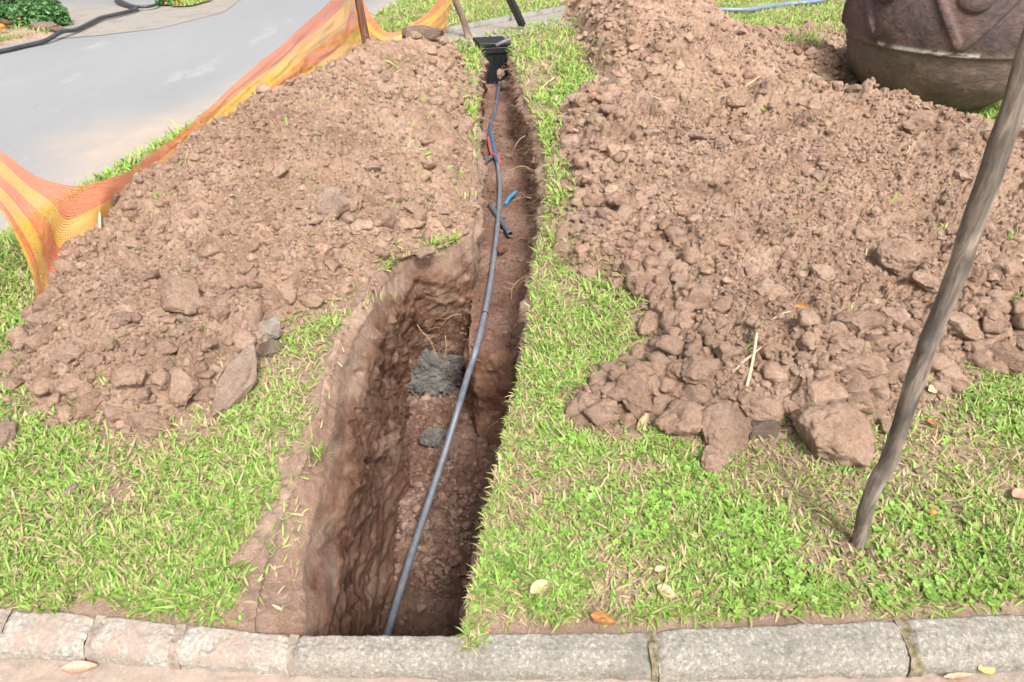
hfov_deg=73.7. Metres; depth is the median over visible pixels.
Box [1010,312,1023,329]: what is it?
soil clod
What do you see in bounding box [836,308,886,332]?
soil clod
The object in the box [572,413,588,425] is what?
soil clod
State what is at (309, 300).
soil clod
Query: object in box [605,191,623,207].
soil clod
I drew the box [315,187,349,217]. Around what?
stone
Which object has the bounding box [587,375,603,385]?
soil clod
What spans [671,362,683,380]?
soil clod
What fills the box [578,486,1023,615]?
broad leaf weeds
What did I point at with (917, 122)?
soil clod
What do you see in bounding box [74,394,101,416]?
soil clod
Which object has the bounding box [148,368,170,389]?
soil clod
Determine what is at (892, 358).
soil clod
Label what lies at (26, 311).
soil clod
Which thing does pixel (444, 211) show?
stone
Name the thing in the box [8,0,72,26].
shrub
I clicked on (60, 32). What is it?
hose
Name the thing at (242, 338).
soil clod
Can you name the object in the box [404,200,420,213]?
soil clod
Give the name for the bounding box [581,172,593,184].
soil clod
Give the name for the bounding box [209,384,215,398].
soil clod
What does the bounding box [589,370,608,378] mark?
soil clod
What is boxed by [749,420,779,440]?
soil clod
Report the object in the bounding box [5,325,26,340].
soil clod
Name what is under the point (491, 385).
trench step
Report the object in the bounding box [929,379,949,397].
soil clod
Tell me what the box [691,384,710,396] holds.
soil clod
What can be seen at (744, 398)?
soil clod
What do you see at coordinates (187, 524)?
clover
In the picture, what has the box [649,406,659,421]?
soil clod
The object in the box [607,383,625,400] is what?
soil clod
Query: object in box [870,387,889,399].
soil clod
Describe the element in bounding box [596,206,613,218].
soil clod
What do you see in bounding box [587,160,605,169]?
soil clod
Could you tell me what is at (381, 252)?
soil clod
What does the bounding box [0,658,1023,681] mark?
pavement
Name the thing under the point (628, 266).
soil clod
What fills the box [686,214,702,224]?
soil clod
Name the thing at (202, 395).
soil clod
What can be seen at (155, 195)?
grass tuft
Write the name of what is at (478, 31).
footpath
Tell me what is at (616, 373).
soil clod
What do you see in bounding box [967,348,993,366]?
soil clod
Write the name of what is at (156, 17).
driveway
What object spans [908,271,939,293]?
soil clod
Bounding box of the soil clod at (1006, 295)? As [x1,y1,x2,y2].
[986,289,1014,301]
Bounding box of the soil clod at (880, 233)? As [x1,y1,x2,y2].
[870,228,887,242]
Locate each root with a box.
[286,559,295,584]
[417,325,443,361]
[428,314,459,330]
[440,336,449,368]
[479,118,509,134]
[502,275,528,297]
[503,135,524,160]
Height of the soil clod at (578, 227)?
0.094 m
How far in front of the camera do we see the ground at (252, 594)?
2.18 m
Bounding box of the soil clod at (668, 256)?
[663,253,676,260]
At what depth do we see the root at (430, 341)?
3.87 m
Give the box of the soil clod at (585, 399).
[578,391,599,412]
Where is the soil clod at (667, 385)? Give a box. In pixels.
[658,376,675,393]
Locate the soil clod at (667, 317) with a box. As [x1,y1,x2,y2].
[660,309,678,329]
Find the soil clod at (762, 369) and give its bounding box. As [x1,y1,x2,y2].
[760,360,780,375]
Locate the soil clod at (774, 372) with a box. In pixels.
[763,362,787,382]
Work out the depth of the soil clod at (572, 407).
2.46 m
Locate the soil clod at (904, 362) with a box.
[896,358,910,378]
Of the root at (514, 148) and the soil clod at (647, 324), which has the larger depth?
the root at (514, 148)
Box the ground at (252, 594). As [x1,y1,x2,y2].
[0,0,1023,634]
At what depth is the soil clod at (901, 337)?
2.67 m
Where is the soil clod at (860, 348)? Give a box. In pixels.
[855,339,862,353]
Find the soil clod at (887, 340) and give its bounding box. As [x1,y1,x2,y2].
[874,336,892,347]
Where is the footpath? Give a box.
[307,11,568,64]
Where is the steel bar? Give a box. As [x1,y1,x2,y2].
[506,0,525,26]
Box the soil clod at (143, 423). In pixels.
[126,411,171,437]
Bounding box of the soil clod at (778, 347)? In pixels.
[771,341,783,354]
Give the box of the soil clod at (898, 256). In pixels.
[876,238,932,275]
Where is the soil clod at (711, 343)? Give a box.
[704,335,722,350]
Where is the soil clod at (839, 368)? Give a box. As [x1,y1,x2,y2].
[834,365,844,373]
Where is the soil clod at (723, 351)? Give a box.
[712,343,740,360]
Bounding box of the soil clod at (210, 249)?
[202,243,223,258]
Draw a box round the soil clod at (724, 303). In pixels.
[712,295,733,313]
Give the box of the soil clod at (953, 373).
[934,357,968,388]
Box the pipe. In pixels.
[383,163,501,635]
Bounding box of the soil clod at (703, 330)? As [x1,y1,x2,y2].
[694,324,714,337]
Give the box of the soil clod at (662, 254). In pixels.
[658,250,667,262]
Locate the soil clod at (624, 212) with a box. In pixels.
[616,204,633,222]
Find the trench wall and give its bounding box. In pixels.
[216,38,555,637]
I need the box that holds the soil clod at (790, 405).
[781,402,795,419]
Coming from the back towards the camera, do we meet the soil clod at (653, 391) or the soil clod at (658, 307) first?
the soil clod at (658, 307)
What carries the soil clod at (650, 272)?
on the soil heap at (922, 143)
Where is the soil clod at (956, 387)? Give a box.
[951,383,967,392]
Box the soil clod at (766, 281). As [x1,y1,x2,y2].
[755,277,774,287]
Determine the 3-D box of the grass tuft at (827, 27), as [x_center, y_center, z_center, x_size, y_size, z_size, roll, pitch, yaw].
[3.554,-3.459,7.511,0.750,0.122,0.764,-12,37,-17]
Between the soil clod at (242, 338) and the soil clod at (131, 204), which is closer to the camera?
the soil clod at (242, 338)
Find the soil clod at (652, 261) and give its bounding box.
[643,255,659,270]
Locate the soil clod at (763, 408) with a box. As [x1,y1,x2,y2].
[739,396,784,422]
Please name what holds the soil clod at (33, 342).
on the soil heap at (439, 132)
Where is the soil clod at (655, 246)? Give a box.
[648,241,662,252]
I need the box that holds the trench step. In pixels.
[463,317,518,441]
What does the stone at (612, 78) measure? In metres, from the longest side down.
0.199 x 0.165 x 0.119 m
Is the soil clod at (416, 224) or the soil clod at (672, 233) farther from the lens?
the soil clod at (416, 224)
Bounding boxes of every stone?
[0,417,16,448]
[0,608,11,633]
[0,611,106,662]
[29,21,65,31]
[63,483,77,497]
[91,617,186,669]
[176,626,298,677]
[208,342,257,422]
[256,340,283,357]
[258,316,281,339]
[292,631,659,681]
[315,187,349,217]
[416,245,435,258]
[439,208,450,214]
[445,577,452,583]
[451,527,462,534]
[495,246,505,254]
[497,68,504,78]
[498,80,508,89]
[566,93,589,101]
[599,73,618,85]
[656,619,924,681]
[906,614,1023,674]
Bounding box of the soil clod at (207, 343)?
[197,337,218,348]
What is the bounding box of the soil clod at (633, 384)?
[616,369,652,419]
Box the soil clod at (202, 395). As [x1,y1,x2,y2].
[191,384,211,403]
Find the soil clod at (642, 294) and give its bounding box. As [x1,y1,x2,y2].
[638,287,645,298]
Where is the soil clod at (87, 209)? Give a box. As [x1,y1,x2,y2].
[77,202,97,215]
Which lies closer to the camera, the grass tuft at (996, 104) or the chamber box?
the grass tuft at (996, 104)
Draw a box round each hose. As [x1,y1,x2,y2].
[0,0,137,53]
[119,0,160,7]
[720,0,827,11]
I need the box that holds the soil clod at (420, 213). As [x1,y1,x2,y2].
[412,207,427,220]
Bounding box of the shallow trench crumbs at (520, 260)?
[456,111,532,346]
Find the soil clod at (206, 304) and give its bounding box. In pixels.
[196,297,217,314]
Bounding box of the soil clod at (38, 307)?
[31,302,46,312]
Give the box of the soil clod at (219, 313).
[206,305,230,322]
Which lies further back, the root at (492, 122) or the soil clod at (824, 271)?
the root at (492, 122)
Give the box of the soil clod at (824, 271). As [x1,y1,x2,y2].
[809,263,835,280]
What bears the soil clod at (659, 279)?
on the soil heap at (922, 143)
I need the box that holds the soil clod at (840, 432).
[790,399,875,466]
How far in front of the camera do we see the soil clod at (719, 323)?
2.68 m
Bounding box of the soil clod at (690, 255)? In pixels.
[682,246,701,264]
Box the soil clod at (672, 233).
[665,226,684,241]
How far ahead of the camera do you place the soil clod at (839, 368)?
2.47 m
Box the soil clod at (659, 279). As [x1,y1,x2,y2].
[652,273,670,285]
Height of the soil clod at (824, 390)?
0.132 m
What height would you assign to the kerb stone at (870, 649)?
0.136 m
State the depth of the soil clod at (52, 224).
3.36 m
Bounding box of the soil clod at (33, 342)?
[20,334,42,350]
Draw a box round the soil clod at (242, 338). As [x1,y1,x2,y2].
[231,328,256,351]
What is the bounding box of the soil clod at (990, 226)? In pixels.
[983,221,995,232]
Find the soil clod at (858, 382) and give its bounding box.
[839,368,875,392]
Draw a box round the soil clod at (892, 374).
[885,361,903,384]
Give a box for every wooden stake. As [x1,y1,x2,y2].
[355,0,369,43]
[452,0,471,39]
[851,27,1023,549]
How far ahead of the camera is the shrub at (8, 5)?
8.76 m
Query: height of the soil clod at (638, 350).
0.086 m
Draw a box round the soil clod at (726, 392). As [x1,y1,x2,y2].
[718,385,736,401]
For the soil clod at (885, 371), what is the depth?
2.53 m
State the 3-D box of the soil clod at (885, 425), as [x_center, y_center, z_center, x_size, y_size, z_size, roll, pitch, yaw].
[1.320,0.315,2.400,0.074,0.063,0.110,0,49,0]
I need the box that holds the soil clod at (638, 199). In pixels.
[629,191,648,209]
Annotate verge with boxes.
[0,23,54,46]
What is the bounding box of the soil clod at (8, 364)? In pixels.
[0,357,17,374]
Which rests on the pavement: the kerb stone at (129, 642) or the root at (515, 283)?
the kerb stone at (129, 642)
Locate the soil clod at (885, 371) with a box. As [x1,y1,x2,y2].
[871,354,888,374]
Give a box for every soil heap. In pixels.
[15,36,475,429]
[555,77,1023,438]
[559,0,860,91]
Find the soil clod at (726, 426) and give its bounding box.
[701,400,751,455]
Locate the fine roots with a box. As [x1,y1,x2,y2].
[398,62,546,333]
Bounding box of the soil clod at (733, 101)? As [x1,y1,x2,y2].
[720,95,749,109]
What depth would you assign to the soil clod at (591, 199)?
3.86 m
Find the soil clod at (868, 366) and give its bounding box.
[836,353,882,378]
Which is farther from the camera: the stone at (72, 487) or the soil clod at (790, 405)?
the soil clod at (790, 405)
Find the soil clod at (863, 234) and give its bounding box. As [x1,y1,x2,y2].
[852,227,875,241]
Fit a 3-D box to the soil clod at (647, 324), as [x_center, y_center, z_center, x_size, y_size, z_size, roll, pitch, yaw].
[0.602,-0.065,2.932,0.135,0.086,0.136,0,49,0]
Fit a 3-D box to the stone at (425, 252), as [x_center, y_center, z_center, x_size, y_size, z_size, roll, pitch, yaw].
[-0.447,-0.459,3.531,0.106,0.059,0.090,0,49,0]
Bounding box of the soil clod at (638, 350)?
[630,343,645,358]
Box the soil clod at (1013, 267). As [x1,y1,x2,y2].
[994,258,1023,276]
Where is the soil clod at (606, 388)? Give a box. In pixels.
[599,381,616,395]
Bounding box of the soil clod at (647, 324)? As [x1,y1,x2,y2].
[637,310,660,335]
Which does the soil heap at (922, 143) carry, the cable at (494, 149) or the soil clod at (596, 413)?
the soil clod at (596, 413)
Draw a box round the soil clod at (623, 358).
[617,354,636,363]
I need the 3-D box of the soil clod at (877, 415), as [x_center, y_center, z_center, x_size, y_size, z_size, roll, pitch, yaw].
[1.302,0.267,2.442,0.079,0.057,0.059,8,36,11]
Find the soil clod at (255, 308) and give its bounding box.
[247,301,263,319]
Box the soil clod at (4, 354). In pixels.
[0,350,15,359]
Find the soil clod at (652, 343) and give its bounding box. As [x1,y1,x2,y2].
[649,339,657,349]
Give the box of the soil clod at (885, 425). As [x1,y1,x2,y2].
[875,418,891,435]
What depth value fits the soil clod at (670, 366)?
2.55 m
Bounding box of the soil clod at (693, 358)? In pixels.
[687,354,703,369]
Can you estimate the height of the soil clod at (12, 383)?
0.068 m
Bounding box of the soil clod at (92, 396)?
[86,392,100,403]
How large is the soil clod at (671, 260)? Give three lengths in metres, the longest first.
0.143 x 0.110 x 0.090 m
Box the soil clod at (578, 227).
[569,222,583,237]
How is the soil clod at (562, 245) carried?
on the soil heap at (922, 143)
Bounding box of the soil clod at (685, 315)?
[671,309,695,326]
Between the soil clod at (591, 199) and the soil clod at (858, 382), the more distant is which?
the soil clod at (591, 199)
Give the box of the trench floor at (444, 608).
[380,381,504,635]
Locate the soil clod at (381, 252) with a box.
[374,246,391,259]
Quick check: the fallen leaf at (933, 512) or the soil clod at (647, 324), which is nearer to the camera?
the fallen leaf at (933, 512)
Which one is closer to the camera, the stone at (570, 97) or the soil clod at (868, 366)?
the soil clod at (868, 366)
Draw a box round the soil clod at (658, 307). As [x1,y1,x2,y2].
[654,300,667,315]
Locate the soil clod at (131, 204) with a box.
[120,199,138,210]
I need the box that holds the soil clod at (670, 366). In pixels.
[665,360,682,376]
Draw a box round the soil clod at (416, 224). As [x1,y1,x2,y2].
[407,217,425,230]
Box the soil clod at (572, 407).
[564,400,580,419]
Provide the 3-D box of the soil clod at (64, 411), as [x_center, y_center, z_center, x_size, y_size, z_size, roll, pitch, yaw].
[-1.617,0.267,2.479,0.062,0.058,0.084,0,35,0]
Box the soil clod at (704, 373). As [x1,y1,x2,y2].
[680,357,719,384]
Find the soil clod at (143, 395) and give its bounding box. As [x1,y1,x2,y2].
[127,387,150,404]
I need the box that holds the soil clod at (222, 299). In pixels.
[214,294,231,307]
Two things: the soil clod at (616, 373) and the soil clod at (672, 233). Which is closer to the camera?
the soil clod at (616, 373)
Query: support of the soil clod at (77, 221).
on the soil heap at (439, 132)
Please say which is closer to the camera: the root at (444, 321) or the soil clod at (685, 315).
the soil clod at (685, 315)
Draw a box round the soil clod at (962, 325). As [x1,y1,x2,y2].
[946,311,983,340]
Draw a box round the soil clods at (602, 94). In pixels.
[0,0,1023,488]
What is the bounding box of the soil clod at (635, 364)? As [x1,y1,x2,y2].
[626,358,658,376]
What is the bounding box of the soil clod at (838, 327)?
[826,321,848,334]
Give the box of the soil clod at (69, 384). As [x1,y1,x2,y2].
[55,372,84,400]
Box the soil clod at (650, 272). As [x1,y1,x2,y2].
[644,267,662,280]
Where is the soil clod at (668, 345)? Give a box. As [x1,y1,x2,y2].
[654,335,683,356]
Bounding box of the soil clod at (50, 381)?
[45,377,58,392]
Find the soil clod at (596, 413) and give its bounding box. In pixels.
[583,401,614,425]
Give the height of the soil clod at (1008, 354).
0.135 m
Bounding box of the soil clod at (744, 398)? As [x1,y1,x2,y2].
[737,391,758,404]
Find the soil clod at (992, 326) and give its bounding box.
[980,315,1003,334]
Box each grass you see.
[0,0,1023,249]
[0,19,49,40]
[167,0,208,5]
[454,58,556,658]
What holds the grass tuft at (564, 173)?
on the ground at (252, 594)
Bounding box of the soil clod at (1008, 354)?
[984,339,1023,375]
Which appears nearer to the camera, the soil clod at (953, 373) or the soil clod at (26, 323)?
the soil clod at (953, 373)
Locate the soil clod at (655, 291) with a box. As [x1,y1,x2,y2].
[645,286,664,299]
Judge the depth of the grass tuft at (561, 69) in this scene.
6.46 m
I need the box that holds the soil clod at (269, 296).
[261,292,279,303]
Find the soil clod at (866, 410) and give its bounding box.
[846,395,875,414]
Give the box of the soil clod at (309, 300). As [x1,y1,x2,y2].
[299,292,324,308]
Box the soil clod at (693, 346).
[684,339,702,354]
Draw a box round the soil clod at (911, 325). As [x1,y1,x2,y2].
[903,318,919,331]
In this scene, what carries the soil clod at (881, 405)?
on the soil heap at (922, 143)
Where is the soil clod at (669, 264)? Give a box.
[667,259,681,267]
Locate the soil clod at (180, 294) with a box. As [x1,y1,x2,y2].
[159,273,202,315]
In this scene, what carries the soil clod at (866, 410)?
on the soil heap at (922, 143)
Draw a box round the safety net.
[0,0,450,296]
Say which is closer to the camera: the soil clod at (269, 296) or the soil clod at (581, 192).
the soil clod at (269, 296)
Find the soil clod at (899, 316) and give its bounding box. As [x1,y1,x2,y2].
[877,306,910,327]
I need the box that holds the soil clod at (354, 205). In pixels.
[346,197,358,211]
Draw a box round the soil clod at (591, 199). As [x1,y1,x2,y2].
[581,193,604,206]
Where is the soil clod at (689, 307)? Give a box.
[674,300,696,312]
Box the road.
[0,0,398,232]
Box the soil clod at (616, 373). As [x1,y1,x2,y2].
[608,367,627,380]
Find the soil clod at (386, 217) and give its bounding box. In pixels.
[376,209,394,227]
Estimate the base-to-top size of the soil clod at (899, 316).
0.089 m
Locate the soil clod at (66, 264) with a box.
[53,257,78,272]
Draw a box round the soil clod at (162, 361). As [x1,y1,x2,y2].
[150,355,170,371]
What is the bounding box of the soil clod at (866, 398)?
[847,390,874,408]
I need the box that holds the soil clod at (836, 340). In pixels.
[829,334,849,349]
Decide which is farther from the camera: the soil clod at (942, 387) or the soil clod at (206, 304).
the soil clod at (206, 304)
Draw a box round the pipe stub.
[495,38,510,46]
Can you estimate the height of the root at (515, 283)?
0.140 m
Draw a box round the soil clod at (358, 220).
[349,217,371,234]
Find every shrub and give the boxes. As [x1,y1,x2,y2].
[0,0,19,21]
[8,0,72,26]
[155,0,180,4]
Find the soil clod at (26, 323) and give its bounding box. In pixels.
[24,320,29,329]
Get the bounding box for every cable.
[487,136,500,163]
[488,79,500,166]
[490,131,498,160]
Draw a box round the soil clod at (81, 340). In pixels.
[73,334,91,345]
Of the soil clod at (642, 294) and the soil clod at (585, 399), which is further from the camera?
the soil clod at (642, 294)
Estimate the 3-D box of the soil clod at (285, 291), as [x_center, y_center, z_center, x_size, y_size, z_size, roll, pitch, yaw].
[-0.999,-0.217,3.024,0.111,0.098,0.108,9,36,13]
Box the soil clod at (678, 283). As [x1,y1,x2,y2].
[672,279,685,290]
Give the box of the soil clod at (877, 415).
[872,412,886,421]
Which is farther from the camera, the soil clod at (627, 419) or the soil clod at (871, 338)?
the soil clod at (871, 338)
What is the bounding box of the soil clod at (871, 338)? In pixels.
[863,333,886,352]
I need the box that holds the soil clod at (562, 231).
[554,225,570,240]
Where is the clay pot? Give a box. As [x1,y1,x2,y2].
[842,0,1023,111]
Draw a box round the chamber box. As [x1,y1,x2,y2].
[473,36,509,83]
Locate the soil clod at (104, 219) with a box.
[86,215,108,228]
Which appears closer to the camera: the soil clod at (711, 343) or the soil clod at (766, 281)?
the soil clod at (711, 343)
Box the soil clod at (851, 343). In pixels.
[833,333,861,352]
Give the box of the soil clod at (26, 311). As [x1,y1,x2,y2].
[20,304,32,318]
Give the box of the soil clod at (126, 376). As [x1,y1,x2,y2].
[111,364,147,389]
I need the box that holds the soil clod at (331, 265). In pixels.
[324,256,342,271]
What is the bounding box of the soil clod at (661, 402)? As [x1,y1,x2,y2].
[652,393,672,416]
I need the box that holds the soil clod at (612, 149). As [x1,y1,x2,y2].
[606,144,620,157]
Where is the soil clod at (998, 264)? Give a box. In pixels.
[990,254,1007,270]
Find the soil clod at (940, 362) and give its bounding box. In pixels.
[930,352,951,371]
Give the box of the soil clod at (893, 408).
[888,400,897,412]
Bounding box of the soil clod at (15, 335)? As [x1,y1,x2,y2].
[10,327,26,343]
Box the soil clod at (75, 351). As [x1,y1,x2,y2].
[61,343,84,361]
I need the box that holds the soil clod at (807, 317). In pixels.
[797,308,820,326]
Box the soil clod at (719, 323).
[713,316,729,330]
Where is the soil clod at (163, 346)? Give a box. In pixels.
[153,338,177,354]
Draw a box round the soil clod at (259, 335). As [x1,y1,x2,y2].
[255,324,263,339]
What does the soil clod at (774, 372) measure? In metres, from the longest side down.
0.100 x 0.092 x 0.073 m
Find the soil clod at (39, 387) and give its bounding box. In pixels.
[29,376,50,397]
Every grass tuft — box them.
[88,369,111,385]
[150,189,172,199]
[285,336,311,351]
[295,427,332,464]
[365,287,395,310]
[544,62,577,76]
[554,166,580,186]
[761,24,840,47]
[792,18,844,32]
[993,100,1001,108]
[1005,228,1023,243]
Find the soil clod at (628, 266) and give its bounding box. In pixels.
[620,259,639,275]
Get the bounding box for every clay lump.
[405,346,463,396]
[418,425,446,447]
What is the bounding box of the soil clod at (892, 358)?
[886,353,910,362]
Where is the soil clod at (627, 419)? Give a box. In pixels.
[618,412,637,427]
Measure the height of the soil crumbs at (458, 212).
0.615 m
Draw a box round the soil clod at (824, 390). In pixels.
[790,375,848,407]
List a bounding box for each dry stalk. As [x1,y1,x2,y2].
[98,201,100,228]
[733,347,761,370]
[745,332,757,385]
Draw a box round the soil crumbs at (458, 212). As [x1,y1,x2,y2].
[0,0,1023,494]
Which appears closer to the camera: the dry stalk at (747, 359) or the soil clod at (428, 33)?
the dry stalk at (747, 359)
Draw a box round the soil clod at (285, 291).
[272,279,296,304]
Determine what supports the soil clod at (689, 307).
on the soil heap at (922, 143)
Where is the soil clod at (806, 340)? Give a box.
[796,330,820,350]
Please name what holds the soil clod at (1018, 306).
on the soil heap at (922, 143)
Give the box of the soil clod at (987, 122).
[977,118,994,129]
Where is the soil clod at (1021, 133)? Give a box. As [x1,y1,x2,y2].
[1017,125,1023,138]
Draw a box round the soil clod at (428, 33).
[401,25,444,40]
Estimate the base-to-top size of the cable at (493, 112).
0.120 m
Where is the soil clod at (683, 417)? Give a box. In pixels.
[653,398,705,435]
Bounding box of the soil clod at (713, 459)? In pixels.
[700,445,728,474]
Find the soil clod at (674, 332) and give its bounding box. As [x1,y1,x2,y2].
[663,326,680,337]
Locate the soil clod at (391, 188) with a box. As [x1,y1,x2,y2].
[384,184,400,203]
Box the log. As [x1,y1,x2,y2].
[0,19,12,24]
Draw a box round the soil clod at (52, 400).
[43,392,60,407]
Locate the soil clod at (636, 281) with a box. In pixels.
[625,270,649,295]
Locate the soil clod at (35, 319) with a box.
[25,312,49,326]
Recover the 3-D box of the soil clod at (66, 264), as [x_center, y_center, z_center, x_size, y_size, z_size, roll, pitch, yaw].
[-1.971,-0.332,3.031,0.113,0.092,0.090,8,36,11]
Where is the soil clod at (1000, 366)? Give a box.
[985,360,1008,374]
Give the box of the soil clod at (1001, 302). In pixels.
[990,297,1009,313]
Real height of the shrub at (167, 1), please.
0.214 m
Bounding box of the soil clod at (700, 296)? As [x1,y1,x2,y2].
[687,284,712,309]
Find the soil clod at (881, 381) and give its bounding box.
[870,374,888,390]
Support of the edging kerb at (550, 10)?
on the ground at (252, 594)
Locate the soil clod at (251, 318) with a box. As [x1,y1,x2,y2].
[242,309,260,327]
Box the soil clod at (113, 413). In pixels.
[103,404,124,421]
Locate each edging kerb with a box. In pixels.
[301,35,401,58]
[444,16,509,32]
[510,5,565,19]
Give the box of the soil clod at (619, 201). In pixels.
[613,196,629,207]
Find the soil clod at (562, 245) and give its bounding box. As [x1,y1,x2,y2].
[553,240,572,257]
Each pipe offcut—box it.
[484,155,493,163]
[488,202,512,236]
[503,190,517,206]
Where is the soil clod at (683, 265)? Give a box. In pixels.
[667,261,688,277]
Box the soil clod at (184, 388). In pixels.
[169,365,201,406]
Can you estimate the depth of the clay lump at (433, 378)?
4.12 m
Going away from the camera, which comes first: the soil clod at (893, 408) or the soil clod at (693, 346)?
the soil clod at (893, 408)
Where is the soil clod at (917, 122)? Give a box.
[902,111,935,134]
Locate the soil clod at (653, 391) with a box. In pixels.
[649,384,660,396]
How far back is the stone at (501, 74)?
7.35 m
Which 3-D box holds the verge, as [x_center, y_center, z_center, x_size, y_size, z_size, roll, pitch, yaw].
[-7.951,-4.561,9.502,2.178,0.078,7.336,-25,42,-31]
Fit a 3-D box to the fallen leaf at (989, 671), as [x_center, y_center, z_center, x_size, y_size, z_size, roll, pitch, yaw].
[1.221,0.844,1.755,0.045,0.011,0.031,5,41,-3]
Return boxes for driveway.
[55,0,238,38]
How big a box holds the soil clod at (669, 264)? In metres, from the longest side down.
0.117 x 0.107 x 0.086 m
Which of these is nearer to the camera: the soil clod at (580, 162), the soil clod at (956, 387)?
the soil clod at (956, 387)
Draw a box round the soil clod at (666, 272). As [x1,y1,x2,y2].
[662,270,669,278]
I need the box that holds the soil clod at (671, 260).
[665,257,675,269]
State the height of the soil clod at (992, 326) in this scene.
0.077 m
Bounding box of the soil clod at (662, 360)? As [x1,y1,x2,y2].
[644,351,672,368]
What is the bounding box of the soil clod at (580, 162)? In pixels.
[573,154,592,169]
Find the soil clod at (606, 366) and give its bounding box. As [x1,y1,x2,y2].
[598,361,619,372]
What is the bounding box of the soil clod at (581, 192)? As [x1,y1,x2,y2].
[572,188,588,197]
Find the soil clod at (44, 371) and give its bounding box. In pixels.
[32,365,52,381]
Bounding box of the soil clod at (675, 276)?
[670,271,688,283]
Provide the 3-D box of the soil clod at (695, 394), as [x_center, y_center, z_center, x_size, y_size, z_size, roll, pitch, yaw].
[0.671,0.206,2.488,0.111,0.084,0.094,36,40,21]
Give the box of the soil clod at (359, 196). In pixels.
[348,192,363,209]
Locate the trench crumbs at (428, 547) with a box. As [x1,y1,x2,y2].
[379,388,497,635]
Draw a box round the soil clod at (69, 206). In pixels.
[60,199,77,210]
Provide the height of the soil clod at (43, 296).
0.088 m
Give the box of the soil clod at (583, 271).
[577,264,597,279]
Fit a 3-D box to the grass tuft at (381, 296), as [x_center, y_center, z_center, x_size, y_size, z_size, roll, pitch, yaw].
[-0.602,-0.202,3.143,0.129,0.050,0.181,8,36,12]
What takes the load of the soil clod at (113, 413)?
on the soil heap at (439, 132)
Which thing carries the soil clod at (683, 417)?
on the soil heap at (922, 143)
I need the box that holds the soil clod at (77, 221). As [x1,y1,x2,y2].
[68,216,85,228]
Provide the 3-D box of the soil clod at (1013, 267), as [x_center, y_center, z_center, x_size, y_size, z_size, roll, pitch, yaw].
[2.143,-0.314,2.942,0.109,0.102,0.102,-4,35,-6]
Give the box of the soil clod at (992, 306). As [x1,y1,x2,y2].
[990,303,1001,310]
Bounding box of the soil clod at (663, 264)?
[657,258,667,269]
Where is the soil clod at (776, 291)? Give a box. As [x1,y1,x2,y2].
[754,284,793,300]
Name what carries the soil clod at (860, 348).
on the soil heap at (922, 143)
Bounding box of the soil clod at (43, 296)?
[31,290,48,304]
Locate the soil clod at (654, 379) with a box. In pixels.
[648,374,660,391]
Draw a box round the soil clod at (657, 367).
[650,361,665,375]
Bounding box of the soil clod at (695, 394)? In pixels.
[682,384,709,405]
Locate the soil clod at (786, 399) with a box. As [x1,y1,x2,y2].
[782,393,800,414]
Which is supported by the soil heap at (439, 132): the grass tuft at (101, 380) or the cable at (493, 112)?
the grass tuft at (101, 380)
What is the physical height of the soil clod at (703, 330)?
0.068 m
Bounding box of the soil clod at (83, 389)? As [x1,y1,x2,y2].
[76,382,94,396]
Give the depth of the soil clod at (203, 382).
2.58 m
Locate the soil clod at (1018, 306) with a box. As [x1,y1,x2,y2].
[1010,299,1023,314]
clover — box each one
[0,348,324,612]
[470,356,1023,615]
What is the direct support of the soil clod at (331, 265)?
on the soil heap at (439, 132)
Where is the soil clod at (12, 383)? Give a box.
[2,376,25,391]
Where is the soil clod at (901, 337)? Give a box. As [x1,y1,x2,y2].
[885,330,912,347]
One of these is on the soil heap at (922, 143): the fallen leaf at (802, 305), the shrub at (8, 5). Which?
the fallen leaf at (802, 305)
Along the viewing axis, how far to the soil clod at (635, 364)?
2.53 m
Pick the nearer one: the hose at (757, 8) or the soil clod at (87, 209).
the soil clod at (87, 209)
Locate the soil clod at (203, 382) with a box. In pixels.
[198,378,211,386]
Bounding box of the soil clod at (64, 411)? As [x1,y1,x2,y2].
[57,403,72,421]
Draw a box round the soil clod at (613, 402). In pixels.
[605,399,617,409]
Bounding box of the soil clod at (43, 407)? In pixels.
[35,403,53,413]
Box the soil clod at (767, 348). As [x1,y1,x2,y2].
[759,344,774,359]
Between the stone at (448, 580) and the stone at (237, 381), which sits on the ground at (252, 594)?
the stone at (237, 381)
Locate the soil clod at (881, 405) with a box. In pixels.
[873,396,888,412]
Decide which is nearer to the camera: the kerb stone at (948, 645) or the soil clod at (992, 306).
the kerb stone at (948, 645)
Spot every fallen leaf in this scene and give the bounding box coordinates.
[61,661,96,673]
[530,579,549,593]
[591,611,615,624]
[636,413,649,430]
[655,565,665,572]
[657,584,675,597]
[796,303,813,309]
[928,385,936,392]
[928,418,937,425]
[929,508,936,515]
[944,672,972,679]
[978,666,994,674]
[1012,488,1023,498]
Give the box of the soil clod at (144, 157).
[140,153,152,166]
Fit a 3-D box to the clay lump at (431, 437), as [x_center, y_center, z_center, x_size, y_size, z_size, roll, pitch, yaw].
[-0.439,0.534,3.828,0.168,0.118,0.158,0,35,0]
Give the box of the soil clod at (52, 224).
[47,217,59,232]
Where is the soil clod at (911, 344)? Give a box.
[905,338,916,348]

